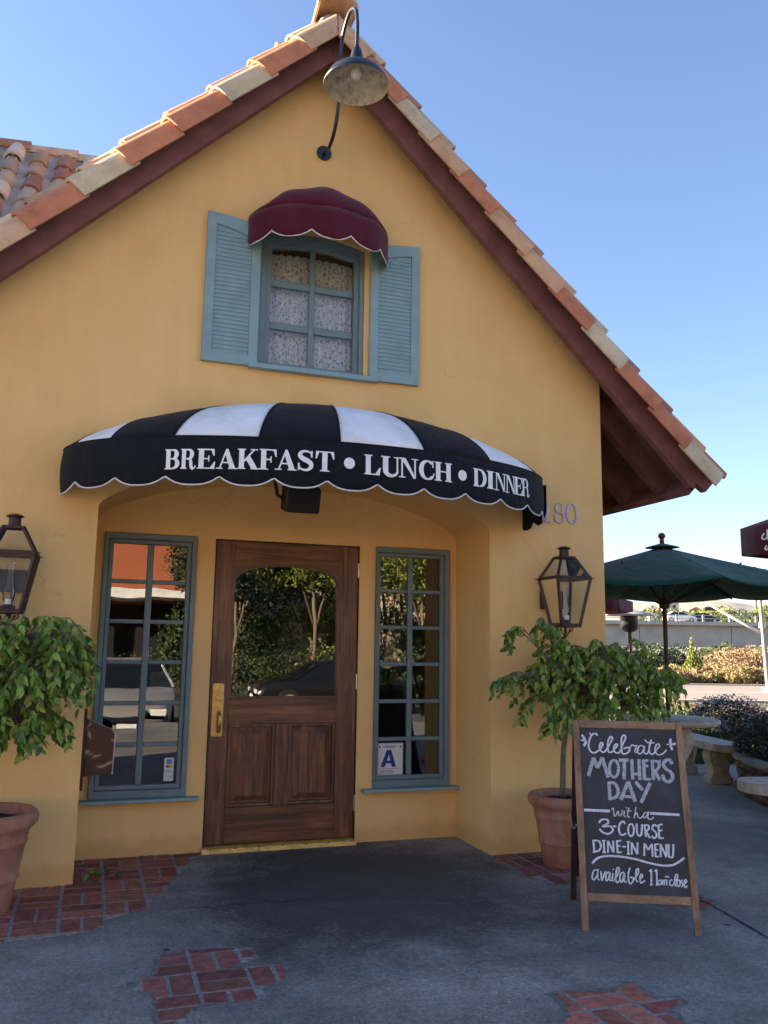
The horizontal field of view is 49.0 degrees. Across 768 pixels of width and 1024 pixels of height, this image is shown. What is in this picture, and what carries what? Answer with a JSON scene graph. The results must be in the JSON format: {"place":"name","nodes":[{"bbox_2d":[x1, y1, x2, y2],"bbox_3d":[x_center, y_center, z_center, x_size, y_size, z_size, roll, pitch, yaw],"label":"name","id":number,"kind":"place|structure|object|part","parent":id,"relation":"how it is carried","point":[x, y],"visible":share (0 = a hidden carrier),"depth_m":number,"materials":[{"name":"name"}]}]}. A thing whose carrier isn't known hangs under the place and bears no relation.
{"place":"outdoors","nodes":[
{"label":"outdoors","id":0,"kind":"place"},
{"bbox_2d":[0,763,767,1023],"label":"pavement","id":1,"kind":"structure","parent":0,"point":[517,950],"depth_m":4.06,"materials":[{"name":"concrete"}]},
{"bbox_2d":[0,853,200,942],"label":"brick paving","id":2,"kind":"structure","parent":1,"relation":"on","point":[81,904],"depth_m":4.64,"materials":[{"name":"red brick"}]},
{"bbox_2d":[0,802,38,914],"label":"terracotta pot","id":3,"kind":"object","parent":2,"relation":"on","point":[18,821],"visible":1,"depth_m":4.34,"materials":[{"name":"ceramic"}]},
{"bbox_2d":[0,615,102,764],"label":"fig tree","id":4,"kind":"object","parent":3,"relation":"on","point":[28,728],"visible":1,"depth_m":4.44,"materials":[{"name":"green plant"}]},
{"bbox_2d":[84,867,131,880],"bbox_3d":[-1.648,2.165,5.050,0.278,0.039,0.218,4,-10,-19],"label":"fallen sprig","id":5,"kind":"object","parent":2,"relation":"on","point":[93,872],"visible":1,"depth_m":5.02,"materials":[{"name":"green plant"}]},
{"bbox_2d":[126,946,294,1023],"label":"brick paving","id":6,"kind":"structure","parent":1,"relation":"on","point":[177,986],"depth_m":3.51,"materials":[{"name":"red brick"}]},
{"bbox_2d":[182,896,494,908],"bbox_3d":[-0.245,2.146,4.645,1.702,0.001,0.201,2,-9,-5],"label":"pavement crack","id":7,"kind":"object","parent":1,"relation":"on","point":[349,897],"visible":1,"depth_m":4.66,"materials":[{"name":"black concrete"}]},
{"bbox_2d":[486,852,579,885],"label":"brick paving","id":8,"kind":"structure","parent":1,"relation":"on","point":[533,866],"depth_m":5.40,"materials":[{"name":"red brick"}]},
{"bbox_2d":[527,788,571,868],"bbox_3d":[1.195,2.087,5.555,0.490,0.450,0.490,4,-10,-19],"label":"terracotta pot","id":9,"kind":"object","parent":8,"relation":"on","point":[552,809],"visible":0.59,"depth_m":5.41,"materials":[{"name":"ceramic"}]},
{"bbox_2d":[488,617,690,797],"bbox_3d":[1.362,1.308,5.658,1.440,1.182,0.640,4,-10,-19],"label":"fig tree","id":10,"kind":"object","parent":9,"relation":"in","point":[615,670],"visible":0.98,"depth_m":5.59,"materials":[{"name":"green plant"}]},
{"bbox_2d":[543,981,688,1023],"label":"brick paving","id":11,"kind":"structure","parent":1,"relation":"on","point":[625,1002],"depth_m":3.33,"materials":[{"name":"red brick"}]},
{"bbox_2d":[569,720,701,935],"bbox_3d":[1.315,1.646,4.547,0.592,1.015,0.548,0,-9,6],"label":"chalkboard sign","id":12,"kind":"object","parent":1,"relation":"on","point":[631,832],"visible":1,"depth_m":4.42,"materials":[{"name":"brown wood"}]},
{"bbox_2d":[623,714,720,805],"bbox_3d":[2.627,2.287,7.738,0.910,0.784,0.910,4,-10,-19],"label":"stone table","id":13,"kind":"object","parent":1,"relation":"on","point":[689,723],"visible":0.27,"depth_m":7.58,"materials":[{"name":"grey stone"}]},
{"bbox_2d":[604,533,767,717],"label":"patio umbrella","id":14,"kind":"object","parent":13,"relation":"on","point":[663,575],"visible":0.78,"depth_m":7.68,"materials":[{"name":"green fabric"}]},
{"bbox_2d":[642,893,717,911],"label":"brick paving","id":15,"kind":"structure","parent":1,"relation":"on","point":[704,907],"depth_m":4.67,"materials":[{"name":"red brick"}]},
{"bbox_2d":[685,733,743,783],"bbox_3d":[3.546,2.753,9.459,0.340,0.434,1.553,2,-9,-6],"label":"stone bench","id":16,"kind":"object","parent":1,"relation":"on","point":[717,756],"visible":0.6,"depth_m":9.00,"materials":[{"name":"beige stone"}]},
{"bbox_2d":[688,693,767,741],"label":"flowering bush","id":17,"kind":"object","parent":1,"relation":"on","point":[732,718],"visible":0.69,"depth_m":10.22,"materials":[{"name":"purple plant"}]},
{"bbox_2d":[699,900,767,937],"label":"pavement joint","id":18,"kind":"object","parent":1,"relation":"on","point":[737,919],"visible":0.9,"depth_m":4.40,"materials":[{"name":"black concrete"}]},
{"bbox_2d":[731,747,767,805],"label":"stone planter","id":19,"kind":"object","parent":1,"relation":"on","point":[747,766],"visible":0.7,"depth_m":8.05,"materials":[{"name":"stone"}]},
{"bbox_2d":[732,711,767,760],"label":"rosemary bush","id":20,"kind":"object","parent":19,"relation":"in","point":[757,734],"visible":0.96,"depth_m":8.45,"materials":[{"name":"green plant"}]},
{"bbox_2d":[737,777,767,795],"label":"stone bench","id":21,"kind":"object","parent":1,"relation":"on","point":[755,785],"visible":1,"depth_m":5.92,"materials":[{"name":"grey stone"}]},
{"bbox_2d":[740,519,767,558],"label":"sign","id":22,"kind":"object","parent":1,"relation":"on","point":[754,540],"visible":1,"depth_m":5.87,"materials":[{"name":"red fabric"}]},
{"bbox_2d":[0,0,767,605],"label":"sky","id":23,"kind":"structure","parent":0,"point":[627,140],"materials":[{"name":"blue"}]},
{"bbox_2d":[605,600,764,656],"bbox_3d":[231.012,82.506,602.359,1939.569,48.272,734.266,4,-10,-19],"label":"hill","id":24,"kind":"structure","parent":0,"point":[639,606],"depth_m":583.05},
{"bbox_2d":[661,603,678,611],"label":"hillside house","id":25,"kind":"structure","parent":24,"relation":"on","point":[674,604],"depth_m":464.99,"materials":[{"name":"concrete"}]},
{"bbox_2d":[685,607,701,611],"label":"hillside house","id":26,"kind":"structure","parent":24,"relation":"on","point":[692,609],"depth_m":494.49,"materials":[{"name":"stone"}]},
{"bbox_2d":[609,685,767,700],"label":"road","id":27,"kind":"structure","parent":0,"point":[701,691],"depth_m":61.00,"materials":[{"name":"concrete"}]},
{"bbox_2d":[610,683,767,702],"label":"kerb","id":28,"kind":"structure","parent":27,"relation":"on","point":[690,700],"depth_m":72.62,"materials":[{"name":"concrete"}]},
{"bbox_2d":[705,600,767,692],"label":"signal pole","id":29,"kind":"object","parent":27,"relation":"on","point":[762,620],"visible":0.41,"depth_m":61.44,"materials":[{"name":"metal"}]},
{"bbox_2d":[609,656,767,725],"bbox_3d":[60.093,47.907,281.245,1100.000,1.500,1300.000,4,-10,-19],"label":"ground","id":30,"kind":"structure","parent":0,"point":[764,705],"depth_m":46.30,"materials":[{"name":"brown soil"}]},
{"bbox_2d":[0,0,726,889],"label":"restaurant building","id":31,"kind":"structure","parent":30,"relation":"on","point":[140,278],"depth_m":6.04,"materials":[{"name":"paint"}]},
{"bbox_2d":[0,513,43,626],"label":"gas lantern","id":32,"kind":"object","parent":31,"relation":"attached to","point":[14,581],"visible":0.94,"depth_m":4.84,"materials":[{"name":"brown metal"}]},
{"bbox_2d":[79,708,115,790],"bbox_3d":[-1.788,1.481,5.280,0.195,0.485,0.140,4,-10,-19],"label":"menu box","id":33,"kind":"object","parent":31,"relation":"attached to","point":[98,746],"visible":0.98,"depth_m":5.24,"materials":[{"name":"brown wood"}]},
{"bbox_2d":[79,531,198,805],"bbox_3d":[-1.614,1.041,5.749,0.761,1.792,0.145,4,-10,-19],"label":"window","id":34,"kind":"structure","parent":31,"relation":"in","point":[137,792],"depth_m":5.74,"materials":[{"name":"green paint"}]},
{"bbox_2d":[149,672,172,692],"bbox_3d":[-1.534,1.172,5.801,0.150,0.143,0.002,4,-10,-19],"label":"paper notice","id":35,"kind":"object","parent":31,"relation":"attached to","point":[160,682],"visible":1,"depth_m":5.80,"materials":[{"name":"grey paper"}]},
{"bbox_2d":[163,758,173,780],"bbox_3d":[-1.462,1.748,5.725,0.064,0.152,0.002,4,-10,-19],"label":"card sticker","id":36,"kind":"object","parent":31,"relation":"attached to","point":[168,768],"visible":1,"depth_m":5.72,"materials":[{"name":"white paper"}]},
{"bbox_2d":[200,539,359,854],"bbox_3d":[-0.715,1.284,6.053,1.094,2.137,0.174,4,-10,-19],"label":"door","id":37,"kind":"structure","parent":31,"relation":"in","point":[241,743],"depth_m":6.00,"materials":[{"name":"brown wood"}]},
{"bbox_2d":[273,479,320,513],"bbox_3d":[-0.555,-0.114,5.516,0.303,0.271,0.301,4,-10,-19],"label":"loudspeaker","id":38,"kind":"object","parent":31,"relation":"attached to","point":[297,500],"visible":0.82,"depth_m":5.39,"materials":[{"name":"black plastic"}]},
{"bbox_2d":[59,402,546,530],"bbox_3d":[-0.272,-0.406,5.351,3.340,0.788,0.853,4,-10,-19],"label":"entrance awning","id":39,"kind":"object","parent":31,"relation":"attached to","point":[299,446],"visible":1,"depth_m":4.94,"materials":[{"name":"black fabric"}]},
{"bbox_2d":[247,234,378,383],"bbox_3d":[-0.487,-1.441,5.921,0.915,1.032,0.155,4,-10,-19],"label":"window","id":40,"kind":"structure","parent":31,"relation":"in","point":[314,245],"depth_m":5.93,"materials":[{"name":"green paint"}]},
{"bbox_2d":[247,187,387,267],"bbox_3d":[-0.402,-2.039,5.814,1.015,0.511,0.373,4,-10,-19],"label":"awning","id":41,"kind":"object","parent":31,"relation":"attached to","point":[331,213],"depth_m":5.65,"materials":[{"name":"red fabric"}]},
{"bbox_2d":[317,6,388,160],"bbox_3d":[-0.272,-2.977,5.654,0.414,0.743,1.036,4,-10,-19],"label":"barn lamp","id":42,"kind":"object","parent":31,"relation":"attached to","point":[356,78],"visible":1,"depth_m":5.41,"materials":[{"name":"black metal"}]},
{"bbox_2d":[331,703,389,742],"bbox_3d":[-0.216,2.096,7.325,0.492,0.900,0.486,-3,-10,25],"label":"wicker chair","id":43,"kind":"object","parent":31,"relation":"in","point":[383,717],"visible":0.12,"depth_m":7.26,"materials":[{"name":"black wicker"}]},
{"bbox_2d":[378,743,402,774],"bbox_3d":[0.046,1.827,6.239,0.202,0.229,0.002,4,-10,-19],"label":"grade card","id":44,"kind":"object","parent":31,"relation":"attached to","point":[390,758],"visible":1,"depth_m":6.24,"materials":[{"name":"white paper"}]},
{"bbox_2d":[393,563,406,694],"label":"drapes","id":45,"kind":"object","parent":31,"relation":"hanging from","point":[399,679],"visible":0.55,"depth_m":7.12,"materials":[{"name":"beige fabric"}]},
{"bbox_2d":[361,546,458,792],"bbox_3d":[0.200,1.165,6.364,0.746,1.792,0.145,4,-10,-19],"label":"window","id":46,"kind":"structure","parent":31,"relation":"in","point":[440,780],"depth_m":6.38,"materials":[{"name":"green paint"}]},
{"bbox_2d":[387,703,434,773],"bbox_3d":[0.196,2.141,7.569,0.492,0.900,0.486,-3,-10,25],"label":"wicker chair","id":47,"kind":"object","parent":31,"relation":"in","point":[422,718],"visible":0.34,"depth_m":7.42,"materials":[{"name":"red wicker"}]},
{"bbox_2d":[535,546,594,640],"bbox_3d":[1.277,0.581,6.018,0.323,0.673,0.342,4,-10,-19],"label":"gas lantern","id":48,"kind":"object","parent":31,"relation":"attached to","point":[551,598],"visible":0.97,"depth_m":5.97,"materials":[{"name":"brown metal"}]},
{"bbox_2d":[605,599,632,613],"bbox_3d":[2.602,2.215,13.414,2.540,2.685,2.540,4,-10,-19],"label":"patio umbrella","id":49,"kind":"object","parent":30,"relation":"on","point":[619,606],"visible":0.06,"depth_m":12.91,"materials":[{"name":"red fabric"}]},
{"bbox_2d":[605,609,653,711],"bbox_3d":[4.198,2.798,14.332,0.840,2.310,0.840,4,-10,-19],"label":"patio heater","id":50,"kind":"object","parent":30,"relation":"on","point":[629,623],"visible":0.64,"depth_m":14.36,"materials":[{"name":"silver metal"}]},
{"bbox_2d":[632,645,659,667],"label":"roadside tree","id":51,"kind":"object","parent":30,"relation":"on","point":[637,650],"visible":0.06,"depth_m":96.10,"materials":[{"name":"green plant"}]},
{"bbox_2d":[638,605,661,658],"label":"tree","id":52,"kind":"object","parent":30,"relation":"on","point":[655,618],"visible":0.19,"depth_m":148.49,"materials":[{"name":"green plant"}]},
{"bbox_2d":[613,706,694,720],"bbox_3d":[4.571,3.445,13.810,1.884,0.647,1.238,8,-11,-36],"label":"garden shrub","id":53,"kind":"object","parent":30,"relation":"on","point":[677,711],"visible":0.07,"depth_m":13.69,"materials":[{"name":"green plant"}]},
{"bbox_2d":[638,642,677,665],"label":"roadside tree","id":54,"kind":"object","parent":30,"relation":"on","point":[653,645],"visible":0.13,"depth_m":98.03,"materials":[{"name":"green plant"}]},
{"bbox_2d":[653,606,685,661],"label":"tree","id":55,"kind":"object","parent":30,"relation":"on","point":[675,609],"visible":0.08,"depth_m":148.53,"materials":[{"name":"green plant"}]},
{"bbox_2d":[659,665,681,670],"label":"brush","id":56,"kind":"object","parent":30,"relation":"on","point":[674,668],"visible":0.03,"depth_m":78.24,"materials":[{"name":"yellow plant"}]},
{"bbox_2d":[653,647,688,667],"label":"roadside tree","id":57,"kind":"object","parent":30,"relation":"on","point":[676,653],"visible":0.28,"depth_m":96.01,"materials":[{"name":"green plant"}]},
{"bbox_2d":[669,664,681,668],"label":"brush","id":58,"kind":"object","parent":30,"relation":"on","point":[676,666],"visible":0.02,"depth_m":84.29,"materials":[{"name":"yellow plant"}]},
{"bbox_2d":[669,670,694,682],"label":"brush","id":59,"kind":"object","parent":30,"relation":"on","point":[688,676],"visible":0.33,"depth_m":75.08,"materials":[{"name":"yellow plant"}]},
{"bbox_2d":[669,643,695,663],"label":"roadside tree","id":60,"kind":"object","parent":30,"relation":"on","point":[680,647],"visible":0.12,"depth_m":100.22,"materials":[{"name":"green plant"}]},
{"bbox_2d":[606,614,767,647],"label":"bridge","id":61,"kind":"structure","parent":30,"relation":"on","point":[703,633],"depth_m":114.63,"materials":[{"name":"concrete"}]},
{"bbox_2d":[662,612,696,620],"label":"passing car","id":62,"kind":"object","parent":61,"relation":"on","point":[671,616],"visible":0.55,"depth_m":117.40,"materials":[{"name":"white paint"}]},
{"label":"window","id":63,"kind":"part","parent":62,"relation":"part of","materials":[{"name":"grey glass"}]},
{"bbox_2d":[691,613,719,621],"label":"passing car","id":64,"kind":"object","parent":61,"relation":"on","point":[708,620],"visible":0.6,"depth_m":120.36,"materials":[{"name":"black paint"}]},
{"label":"window","id":65,"kind":"part","parent":64,"relation":"part of","materials":[{"name":"black glass"}]},
{"bbox_2d":[683,637,703,670],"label":"poplar sapling","id":66,"kind":"object","parent":30,"relation":"on","point":[691,661],"visible":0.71,"depth_m":80.72,"materials":[{"name":"green plant"}]},
{"bbox_2d":[664,699,723,717],"bbox_3d":[5.724,3.842,15.759,1.377,0.703,2.076,-8,-13,44],"label":"garden shrub","id":67,"kind":"object","parent":30,"relation":"on","point":[683,705],"visible":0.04,"depth_m":15.63,"materials":[{"name":"green plant"}]},
{"bbox_2d":[685,608,709,651],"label":"tree","id":68,"kind":"object","parent":30,"relation":"on","point":[698,611],"visible":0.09,"depth_m":139.37,"materials":[{"name":"green plant"}]},
{"bbox_2d":[685,668,710,682],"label":"brush","id":69,"kind":"object","parent":30,"relation":"on","point":[693,671],"visible":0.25,"depth_m":77.11,"materials":[{"name":"yellow plant"}]},
{"bbox_2d":[686,648,718,667],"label":"roadside tree","id":70,"kind":"object","parent":30,"relation":"on","point":[698,652],"visible":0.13,"depth_m":95.14,"materials":[{"name":"green plant"}]},
{"bbox_2d":[691,728,721,756],"bbox_3d":[4.321,3.173,11.627,0.849,0.435,1.347,-7,-12,39],"label":"garden shrub","id":71,"kind":"object","parent":30,"relation":"on","point":[695,731],"visible":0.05,"depth_m":11.38,"materials":[{"name":"green plant"}]},
{"bbox_2d":[701,665,715,671],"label":"brush","id":72,"kind":"object","parent":30,"relation":"on","point":[704,667],"visible":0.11,"depth_m":82.79,"materials":[{"name":"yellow plant"}]},
{"bbox_2d":[693,670,724,683],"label":"brush","id":73,"kind":"object","parent":30,"relation":"on","point":[714,676],"visible":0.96,"depth_m":75.86,"materials":[{"name":"yellow plant"}]},
{"bbox_2d":[700,606,728,648],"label":"tree","id":74,"kind":"object","parent":30,"relation":"on","point":[718,612],"visible":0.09,"depth_m":142.67,"materials":[{"name":"green plant"}]},
{"bbox_2d":[698,644,736,666],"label":"roadside tree","id":75,"kind":"object","parent":30,"relation":"on","point":[713,648],"visible":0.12,"depth_m":96.36,"materials":[{"name":"green plant"}]},
{"bbox_2d":[708,605,737,621],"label":"tree","id":76,"kind":"object","parent":30,"relation":"on","point":[727,610],"visible":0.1,"depth_m":148.23,"materials":[{"name":"green plant"}]},
{"bbox_2d":[715,641,745,670],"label":"roadside tree","id":77,"kind":"object","parent":30,"relation":"on","point":[724,645],"visible":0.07,"depth_m":98.40,"materials":[{"name":"green plant"}]},
{"bbox_2d":[700,648,763,670],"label":"brush","id":78,"kind":"object","parent":30,"relation":"on","point":[708,663],"visible":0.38,"depth_m":82.07,"materials":[{"name":"orange plant"}]},
{"bbox_2d":[704,646,762,671],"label":"brush","id":79,"kind":"object","parent":30,"relation":"on","point":[727,656],"visible":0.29,"depth_m":83.25,"materials":[{"name":"orange plant"}]},
{"bbox_2d":[723,608,748,649],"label":"tree","id":80,"kind":"object","parent":30,"relation":"on","point":[733,612],"visible":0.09,"depth_m":148.29,"materials":[{"name":"green plant"}]},
{"bbox_2d":[718,664,756,683],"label":"brush","id":81,"kind":"object","parent":30,"relation":"on","point":[731,677],"visible":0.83,"depth_m":75.02,"materials":[{"name":"yellow plant"}]},
{"bbox_2d":[721,644,767,670],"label":"brush","id":82,"kind":"object","parent":30,"relation":"on","point":[755,657],"visible":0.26,"depth_m":82.45,"materials":[{"name":"orange plant"}]},
{"bbox_2d":[736,665,764,684],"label":"brush","id":83,"kind":"object","parent":30,"relation":"on","point":[760,676],"visible":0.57,"depth_m":74.96,"materials":[{"name":"yellow plant"}]},
{"bbox_2d":[738,611,767,649],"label":"tree","id":84,"kind":"object","parent":30,"relation":"on","point":[750,614],"visible":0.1,"depth_m":133.60,"materials":[{"name":"green plant"}]},
{"bbox_2d":[747,605,767,621],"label":"tree","id":85,"kind":"object","parent":30,"relation":"on","point":[765,611],"visible":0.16,"depth_m":138.70,"materials":[{"name":"green plant"}]},
{"bbox_2d":[695,737,765,764],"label":"planting bed","id":86,"kind":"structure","parent":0,"point":[699,758],"depth_m":10.62,"materials":[{"name":"black soil"}]}
]}

